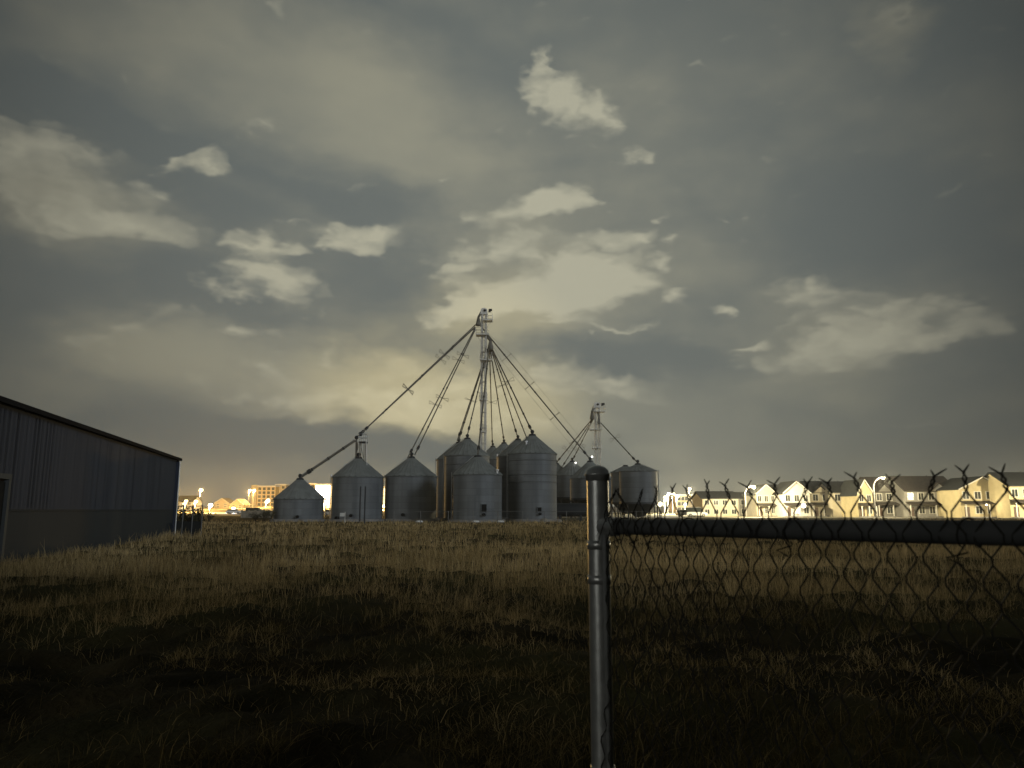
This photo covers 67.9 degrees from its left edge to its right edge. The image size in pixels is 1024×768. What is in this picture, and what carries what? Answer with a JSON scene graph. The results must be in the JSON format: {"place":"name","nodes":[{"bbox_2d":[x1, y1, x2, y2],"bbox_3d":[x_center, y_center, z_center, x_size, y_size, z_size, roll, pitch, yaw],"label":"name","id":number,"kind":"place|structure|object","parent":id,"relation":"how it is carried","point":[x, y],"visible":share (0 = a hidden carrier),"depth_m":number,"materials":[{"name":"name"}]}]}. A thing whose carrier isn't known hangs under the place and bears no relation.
{"place":"outdoors","nodes":[
{"label":"outdoors","id":0,"kind":"place"},
{"bbox_2d":[178,507,383,515],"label":"yard gravel","id":1,"kind":"structure","parent":0,"point":[219,511],"depth_m":284.91,"materials":[{"name":"beige gravel"}]},
{"bbox_2d":[226,509,240,513],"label":"parked car","id":2,"kind":"object","parent":1,"relation":"on","point":[229,511],"visible":0.91,"depth_m":225.97,"materials":[{"name":"white metal"}]},
{"bbox_2d":[246,508,260,510],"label":"parked car","id":3,"kind":"object","parent":1,"relation":"on","point":[253,509],"visible":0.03,"depth_m":196.59,"materials":[{"name":"black metal"}]},
{"bbox_2d":[0,507,1023,767],"bbox_3d":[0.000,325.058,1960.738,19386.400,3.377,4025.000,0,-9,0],"label":"ground","id":4,"kind":"structure","parent":0,"point":[44,661],"depth_m":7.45,"materials":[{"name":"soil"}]},
{"bbox_2d":[0,396,181,563],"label":"barn","id":5,"kind":"structure","parent":4,"relation":"on","point":[68,483],"depth_m":26.35,"materials":[{"name":"black metal"}]},
{"bbox_2d":[0,482,4,528],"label":"door","id":6,"kind":"structure","parent":5,"relation":"in","point":[2,484],"depth_m":20.49,"materials":[{"name":"black metal"}]},
{"bbox_2d":[177,506,189,520],"bbox_3d":[-19.406,8.016,44.693,1.419,1.824,1.010,3,-10,-18],"label":"shrub","id":7,"kind":"object","parent":4,"relation":"on","point":[179,516],"visible":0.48,"depth_m":44.55,"materials":[{"name":"green plant"}]},
{"bbox_2d":[176,505,202,536],"bbox_3d":[-18.591,7.885,43.496,1.728,1.870,0.078,0,-9,0],"label":"barn fence","id":8,"kind":"object","parent":4,"relation":"on","point":[192,526],"visible":0.66,"depth_m":43.44,"materials":[{"name":"grey metal"}]},
{"bbox_2d":[178,495,202,509],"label":"house","id":9,"kind":"structure","parent":4,"relation":"on","point":[190,501],"depth_m":288.03,"materials":[{"name":"white"}]},
{"bbox_2d":[179,502,201,520],"bbox_3d":[-19.038,7.929,44.856,1.258,2.045,1.507,5,-10,-26],"label":"shrub","id":10,"kind":"object","parent":4,"relation":"on","point":[189,518],"visible":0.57,"depth_m":44.70,"materials":[{"name":"green plant"}]},
{"bbox_2d":[190,507,205,522],"bbox_3d":[-18.525,8.081,44.791,0.909,1.720,1.096,0,-9,0],"label":"shrub","id":11,"kind":"object","parent":4,"relation":"on","point":[197,515],"visible":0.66,"depth_m":44.72,"materials":[{"name":"green plant"}]},
{"bbox_2d":[206,510,217,520],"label":"shrub","id":12,"kind":"object","parent":4,"relation":"on","point":[209,517],"visible":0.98,"depth_m":98.58,"materials":[{"name":"green plant"}]},
{"bbox_2d":[213,498,232,507],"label":"house","id":13,"kind":"structure","parent":4,"relation":"on","point":[223,503],"depth_m":340.75,"materials":[{"name":"beige"}]},
{"bbox_2d":[229,499,251,507],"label":"house","id":14,"kind":"structure","parent":4,"relation":"on","point":[239,503],"depth_m":326.01,"materials":[{"name":"yellow"}]},
{"bbox_2d":[248,511,262,520],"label":"shrub","id":15,"kind":"object","parent":4,"relation":"on","point":[253,515],"visible":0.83,"depth_m":101.19,"materials":[{"name":"green plant"}]},
{"bbox_2d":[241,510,272,517],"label":"wall","id":16,"kind":"structure","parent":4,"relation":"on","point":[244,514],"depth_m":147.65,"materials":[{"name":"grey concrete"}]},
{"bbox_2d":[257,509,269,520],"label":"shrub","id":17,"kind":"object","parent":4,"relation":"on","point":[264,515],"visible":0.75,"depth_m":99.41,"materials":[{"name":"green plant"}]},
{"bbox_2d":[250,485,279,506],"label":"hotel","id":18,"kind":"structure","parent":4,"relation":"on","point":[261,495],"depth_m":400.57,"materials":[{"name":"orange"}]},
{"bbox_2d":[263,507,277,520],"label":"shrub","id":19,"kind":"object","parent":4,"relation":"on","point":[270,514],"visible":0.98,"depth_m":98.48,"materials":[{"name":"green plant"}]},
{"bbox_2d":[275,484,289,492],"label":"hotel wing","id":20,"kind":"structure","parent":4,"relation":"on","point":[282,487],"depth_m":408.37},
{"bbox_2d":[270,474,326,521],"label":"grain bin","id":21,"kind":"object","parent":4,"relation":"on","point":[300,498],"visible":0.98,"depth_m":99.27,"materials":[{"name":"metal"}]},
{"bbox_2d":[315,484,331,507],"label":"hotel","id":22,"kind":"structure","parent":4,"relation":"on","point":[323,490],"depth_m":326.88,"materials":[{"name":"white"}]},
{"bbox_2d":[327,453,383,521],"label":"grain bin","id":23,"kind":"object","parent":4,"relation":"on","point":[348,479],"visible":0.97,"depth_m":100.24,"materials":[{"name":"metal"}]},
{"bbox_2d":[355,432,367,464],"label":"roof gantry","id":24,"kind":"object","parent":23,"relation":"on","point":[360,441],"visible":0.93,"depth_m":103.61,"materials":[{"name":"metal"}]},
{"bbox_2d":[301,439,355,477],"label":"grain spout","id":25,"kind":"object","parent":24,"relation":"attached to","point":[309,471],"visible":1,"depth_m":102.80,"materials":[{"name":"metal"}]},
{"bbox_2d":[358,324,475,436],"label":"grain spout","id":26,"kind":"object","parent":24,"relation":"attached to","point":[366,427],"visible":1,"depth_m":111.22,"materials":[{"name":"metal"}]},
{"bbox_2d":[359,486,361,522],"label":"steel pole","id":27,"kind":"object","parent":4,"relation":"on","point":[360,505],"visible":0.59,"depth_m":82.87,"materials":[{"name":"grey metal"}]},
{"bbox_2d":[364,486,365,522],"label":"steel pole","id":28,"kind":"object","parent":4,"relation":"on","point":[364,504],"visible":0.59,"depth_m":82.92,"materials":[{"name":"grey metal"}]},
{"bbox_2d":[382,452,438,521],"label":"grain bin","id":29,"kind":"object","parent":4,"relation":"on","point":[411,483],"visible":0.93,"depth_m":102.08,"materials":[{"name":"metal"}]},
{"bbox_2d":[435,439,460,519],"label":"grain bin","id":30,"kind":"object","parent":4,"relation":"on","point":[440,488],"visible":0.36,"depth_m":120.84,"materials":[{"name":"metal"}]},
{"bbox_2d":[441,434,489,519],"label":"grain bin","id":31,"kind":"object","parent":4,"relation":"on","point":[461,453],"visible":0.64,"depth_m":113.14,"materials":[{"name":"grey metal"}]},
{"bbox_2d":[449,455,504,522],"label":"grain bin","id":32,"kind":"object","parent":4,"relation":"on","point":[477,482],"visible":0.89,"depth_m":94.52,"materials":[{"name":"metal"}]},
{"bbox_2d":[480,504,486,512],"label":"door","id":33,"kind":"structure","parent":32,"relation":"in","point":[483,506],"depth_m":93.67,"materials":[{"name":"black metal"}]},
{"bbox_2d":[476,308,492,455],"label":"elevator tower","id":34,"kind":"structure","parent":4,"relation":"on","point":[483,311],"depth_m":118.74,"materials":[{"name":"metal"}]},
{"bbox_2d":[407,329,474,457],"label":"grain spout","id":35,"kind":"object","parent":34,"relation":"attached to","point":[411,450],"visible":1,"depth_m":111.27,"materials":[{"name":"metal"}]},
{"bbox_2d":[414,328,475,454],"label":"grain spout","id":36,"kind":"object","parent":34,"relation":"attached to","point":[418,447],"visible":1,"depth_m":112.06,"materials":[{"name":"metal"}]},
{"bbox_2d":[457,371,479,440],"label":"grain spout","id":37,"kind":"object","parent":34,"relation":"attached to","point":[468,407],"visible":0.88,"depth_m":122.35,"materials":[{"name":"metal"}]},
{"bbox_2d":[458,363,483,439],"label":"grain spout","id":38,"kind":"object","parent":34,"relation":"attached to","point":[469,408],"visible":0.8,"depth_m":121.85,"materials":[{"name":"metal"}]},
{"bbox_2d":[467,349,487,433],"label":"grain spout","id":39,"kind":"object","parent":34,"relation":"attached to","point":[475,401],"visible":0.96,"depth_m":117.41,"materials":[{"name":"metal"}]},
{"bbox_2d":[477,349,488,453],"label":"grain spout","id":40,"kind":"object","parent":34,"relation":"attached to","point":[478,446],"visible":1,"depth_m":106.11,"materials":[{"name":"metal"}]},
{"bbox_2d":[487,350,496,443],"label":"grain spout","id":41,"kind":"object","parent":34,"relation":"attached to","point":[491,402],"visible":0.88,"depth_m":134.54,"materials":[{"name":"metal"}]},
{"bbox_2d":[490,350,504,439],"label":"grain spout","id":42,"kind":"object","parent":34,"relation":"attached to","point":[503,437],"visible":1,"depth_m":130.24,"materials":[{"name":"metal"}]},
{"bbox_2d":[491,350,517,435],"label":"grain spout","id":43,"kind":"object","parent":34,"relation":"attached to","point":[515,429],"visible":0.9,"depth_m":122.67,"materials":[{"name":"metal"}]},
{"bbox_2d":[492,351,526,437],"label":"grain spout","id":44,"kind":"object","parent":34,"relation":"attached to","point":[509,394],"visible":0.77,"depth_m":125.31,"materials":[{"name":"metal"}]},
{"bbox_2d":[480,326,588,457],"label":"grain spout","id":45,"kind":"object","parent":34,"relation":"attached to","point":[584,451],"visible":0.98,"depth_m":120.90,"materials":[{"name":"metal"}]},
{"bbox_2d":[486,443,495,454],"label":"grain bin","id":46,"kind":"object","parent":4,"relation":"on","point":[491,449],"visible":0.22,"depth_m":148.92,"materials":[{"name":"metal"}]},
{"bbox_2d":[490,439,508,468],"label":"grain bin","id":47,"kind":"object","parent":4,"relation":"on","point":[501,447],"visible":0.17,"depth_m":139.98,"materials":[{"name":"metal"}]},
{"bbox_2d":[496,435,521,518],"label":"grain bin","id":48,"kind":"object","parent":4,"relation":"on","point":[502,461],"visible":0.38,"depth_m":122.76,"materials":[{"name":"metal"}]},
{"bbox_2d":[393,511,660,523],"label":"yard fence","id":49,"kind":"object","parent":4,"relation":"on","point":[544,512],"visible":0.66,"depth_m":82.82,"materials":[{"name":"grey metal"}]},
{"bbox_2d":[505,430,557,521],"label":"grain bin","id":50,"kind":"object","parent":4,"relation":"on","point":[532,473],"visible":0.96,"depth_m":99.59,"materials":[{"name":"grey metal"}]},
{"bbox_2d":[492,350,531,429],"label":"grain spout","id":51,"kind":"object","parent":50,"relation":"on","point":[529,426],"visible":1,"depth_m":111.27,"materials":[{"name":"metal"}]},
{"bbox_2d":[557,462,570,517],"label":"grain bin","id":52,"kind":"object","parent":4,"relation":"on","point":[559,467],"visible":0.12,"depth_m":147.77,"materials":[{"name":"grey metal"}]},
{"bbox_2d":[557,458,586,517],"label":"grain bin","id":53,"kind":"object","parent":4,"relation":"on","point":[567,471],"visible":0.44,"depth_m":144.36,"materials":[{"name":"grey metal"}]},
{"bbox_2d":[557,502,586,520],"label":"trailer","id":54,"kind":"object","parent":4,"relation":"on","point":[569,506],"visible":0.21,"depth_m":107.72,"materials":[{"name":"grey metal"}]},
{"bbox_2d":[569,457,611,519],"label":"grain bin","id":55,"kind":"object","parent":4,"relation":"on","point":[578,487],"visible":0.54,"depth_m":119.05,"materials":[{"name":"grey metal"}]},
{"bbox_2d":[589,402,605,465],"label":"elevator tower","id":56,"kind":"structure","parent":4,"relation":"on","point":[596,405],"depth_m":134.12,"materials":[{"name":"metal"}]},
{"bbox_2d":[557,420,590,461],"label":"grain spout","id":57,"kind":"object","parent":56,"relation":"attached to","point":[573,441],"visible":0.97,"depth_m":142.65,"materials":[{"name":"metal"}]},
{"bbox_2d":[562,420,591,466],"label":"grain spout","id":58,"kind":"object","parent":56,"relation":"attached to","point":[576,444],"visible":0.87,"depth_m":142.80,"materials":[{"name":"metal"}]},
{"bbox_2d":[573,420,592,458],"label":"grain spout","id":59,"kind":"object","parent":56,"relation":"attached to","point":[582,439],"visible":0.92,"depth_m":140.56,"materials":[{"name":"metal"}]},
{"bbox_2d":[610,465,641,517],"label":"grain bin","id":60,"kind":"object","parent":4,"relation":"on","point":[615,501],"visible":0.38,"depth_m":139.31,"materials":[{"name":"grey metal"}]},
{"bbox_2d":[618,460,659,518],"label":"grain bin","id":61,"kind":"object","parent":4,"relation":"on","point":[636,479],"visible":0.9,"depth_m":118.55,"materials":[{"name":"grey metal"}]},
{"bbox_2d":[601,423,635,460],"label":"grain spout","id":62,"kind":"object","parent":61,"relation":"on","point":[633,458],"visible":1,"depth_m":128.24,"materials":[{"name":"metal"}]},
{"bbox_2d":[668,494,689,511],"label":"apartment block","id":63,"kind":"structure","parent":4,"relation":"on","point":[682,499],"depth_m":259.03,"materials":[{"name":"white"}]},
{"bbox_2d":[690,491,739,515],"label":"house","id":64,"kind":"structure","parent":4,"relation":"on","point":[718,499],"depth_m":173.91,"materials":[{"name":"beige"}]},
{"bbox_2d":[713,500,718,504],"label":"window","id":65,"kind":"structure","parent":64,"relation":"in","point":[715,502],"depth_m":173.84,"materials":[{"name":"beige"}]},
{"bbox_2d":[742,484,777,516],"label":"house","id":66,"kind":"structure","parent":4,"relation":"on","point":[763,496],"depth_m":170.17,"materials":[{"name":"beige"}]},
{"bbox_2d":[757,495,761,501],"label":"window","id":67,"kind":"structure","parent":66,"relation":"in","point":[759,497],"depth_m":170.05,"materials":[{"name":"beige"}]},
{"bbox_2d":[764,495,768,501],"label":"window","id":68,"kind":"structure","parent":66,"relation":"in","point":[766,499],"depth_m":170.03,"materials":[{"name":"beige"}]},
{"bbox_2d":[585,463,1023,767],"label":"chain link fence","id":69,"kind":"object","parent":4,"relation":"on","point":[604,526],"visible":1,"depth_m":1.50,"materials":[{"name":"metal"}]},
{"bbox_2d":[818,481,843,516],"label":"house","id":70,"kind":"structure","parent":4,"relation":"on","point":[832,509],"depth_m":164.95,"materials":[{"name":"beige"}]},
{"bbox_2d":[834,494,840,500],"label":"window","id":71,"kind":"structure","parent":70,"relation":"in","point":[836,496],"depth_m":164.15,"materials":[{"name":"beige"}]},
{"bbox_2d":[839,479,877,516],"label":"house","id":72,"kind":"structure","parent":4,"relation":"on","point":[849,494],"depth_m":157.19,"materials":[{"name":"yellow"}]},
{"bbox_2d":[860,507,864,515],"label":"door","id":73,"kind":"structure","parent":72,"relation":"in","point":[860,507],"depth_m":155.76,"materials":[{"name":"white paint"}]},
{"bbox_2d":[866,495,871,501],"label":"window","id":74,"kind":"structure","parent":72,"relation":"in","point":[868,497],"depth_m":156.21,"materials":[{"name":"beige"}]},
{"bbox_2d":[873,476,883,517],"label":"street lamp","id":75,"kind":"object","parent":4,"relation":"on","point":[882,477],"visible":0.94,"depth_m":144.45,"materials":[{"name":"grey metal"}]},
{"bbox_2d":[886,475,946,516],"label":"house","id":76,"kind":"structure","parent":4,"relation":"on","point":[911,492],"depth_m":154.47,"materials":[{"name":"grey"}]},
{"bbox_2d":[907,493,913,499],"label":"window","id":77,"kind":"structure","parent":76,"relation":"in","point":[910,496],"depth_m":154.28,"materials":[{"name":"beige glass"}]},
{"bbox_2d":[917,493,923,499],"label":"window","id":78,"kind":"structure","parent":76,"relation":"in","point":[920,495],"depth_m":154.32,"materials":[{"name":"beige"}]},
{"bbox_2d":[919,506,925,513],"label":"window","id":79,"kind":"structure","parent":76,"relation":"in","point":[922,509],"depth_m":153.83,"materials":[{"name":"black"}]},
{"bbox_2d":[929,506,935,513],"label":"window","id":80,"kind":"structure","parent":76,"relation":"in","point":[932,509],"depth_m":153.83,"materials":[{"name":"black"}]},
{"bbox_2d":[936,476,996,517],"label":"house","id":81,"kind":"structure","parent":4,"relation":"on","point":[950,492],"depth_m":146.74,"materials":[{"name":"yellow"}]},
{"bbox_2d":[962,491,969,498],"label":"window","id":82,"kind":"structure","parent":81,"relation":"in","point":[966,496],"depth_m":146.39,"materials":[{"name":"beige glass"}]},
{"bbox_2d":[964,507,969,516],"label":"door","id":83,"kind":"structure","parent":81,"relation":"in","point":[968,508],"depth_m":145.89,"materials":[{"name":"brown paint"}]},
{"bbox_2d":[974,491,981,498],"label":"window","id":84,"kind":"structure","parent":81,"relation":"in","point":[977,494],"depth_m":146.43,"materials":[{"name":"black"}]},
{"bbox_2d":[975,506,982,513],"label":"window","id":85,"kind":"structure","parent":81,"relation":"in","point":[978,511],"depth_m":145.96,"materials":[{"name":"black"}]},
{"bbox_2d":[984,471,1023,517],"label":"house","id":86,"kind":"structure","parent":4,"relation":"on","point":[1007,506],"depth_m":142.47,"materials":[{"name":"yellow paint"}]},
{"bbox_2d":[1011,489,1018,496],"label":"window","id":87,"kind":"structure","parent":86,"relation":"in","point":[1014,491],"depth_m":140.58,"materials":[{"name":"beige"}]},
{"bbox_2d":[1014,507,1019,516],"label":"door","id":88,"kind":"structure","parent":86,"relation":"in","point":[1015,514],"depth_m":139.96,"materials":[{"name":"white paint"}]},
{"bbox_2d":[0,0,1023,506],"label":"sky","id":89,"kind":"structure","parent":0,"point":[773,239],"materials":[{"name":"grey"}]},
{"bbox_2d":[609,507,674,512],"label":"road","id":90,"kind":"structure","parent":0,"point":[661,509],"depth_m":294.04,"materials":[{"name":"grey asphalt"}]},
{"bbox_2d":[563,517,837,517],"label":"road","id":91,"kind":"structure","parent":0,"point":[727,517],"depth_m":148.95,"materials":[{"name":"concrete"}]},
{"bbox_2d":[610,514,948,517],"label":"road","id":92,"kind":"structure","parent":0,"point":[666,515],"depth_m":173.05,"materials":[{"name":"grey asphalt"}]},
{"bbox_2d":[675,510,695,516],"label":"parked car","id":93,"kind":"object","parent":92,"relation":"on","point":[680,512],"visible":0.49,"depth_m":166.74,"materials":[{"name":"black"}]},
{"bbox_2d":[685,507,706,516],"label":"parked car","id":94,"kind":"object","parent":92,"relation":"on","point":[690,511],"visible":0.89,"depth_m":164.95,"materials":[{"name":"white metal"}]},
{"bbox_2d":[734,492,744,515],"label":"house","id":95,"kind":"structure","parent":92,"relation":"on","point":[741,508],"depth_m":183.77,"materials":[{"name":"grey"}]},
{"bbox_2d":[744,485,755,516],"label":"street lamp","id":96,"kind":"object","parent":92,"relation":"on","point":[753,486],"visible":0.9,"depth_m":158.26,"materials":[{"name":"grey metal"}]},
{"bbox_2d":[772,481,813,516],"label":"house","id":97,"kind":"structure","parent":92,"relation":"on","point":[789,494],"depth_m":164.21,"materials":[{"name":"white"}]},
{"bbox_2d":[785,495,790,501],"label":"window","id":98,"kind":"structure","parent":97,"relation":"in","point":[787,497],"depth_m":164.11,"materials":[{"name":"beige glass"}]},
{"bbox_2d":[794,495,799,501],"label":"window","id":99,"kind":"structure","parent":97,"relation":"in","point":[796,497],"depth_m":164.11,"materials":[{"name":"beige"}]},
{"bbox_2d":[803,507,809,513],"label":"window","id":100,"kind":"structure","parent":97,"relation":"in","point":[806,510],"depth_m":163.71,"materials":[{"name":"black"}]},
{"bbox_2d":[799,480,828,516],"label":"house","id":101,"kind":"structure","parent":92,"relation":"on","point":[817,499],"depth_m":168.02,"materials":[{"name":"beige"}]},
{"bbox_2d":[812,494,818,500],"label":"window","id":102,"kind":"structure","parent":101,"relation":"in","point":[815,497],"depth_m":168.11,"materials":[{"name":"black"}]},
{"bbox_2d":[859,476,900,516],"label":"house","id":103,"kind":"structure","parent":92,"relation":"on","point":[882,491],"depth_m":158.15,"materials":[{"name":"grey"}]},
{"bbox_2d":[876,493,882,500],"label":"window","id":104,"kind":"structure","parent":103,"relation":"in","point":[878,495],"depth_m":158.25,"materials":[{"name":"beige glass"}]},
{"bbox_2d":[886,493,892,500],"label":"window","id":105,"kind":"structure","parent":103,"relation":"in","point":[888,495],"depth_m":158.25,"materials":[{"name":"black"}]},
{"bbox_2d":[887,506,892,513],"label":"window","id":106,"kind":"structure","parent":103,"relation":"in","point":[889,508],"depth_m":157.79,"materials":[{"name":"beige"}]}
]}

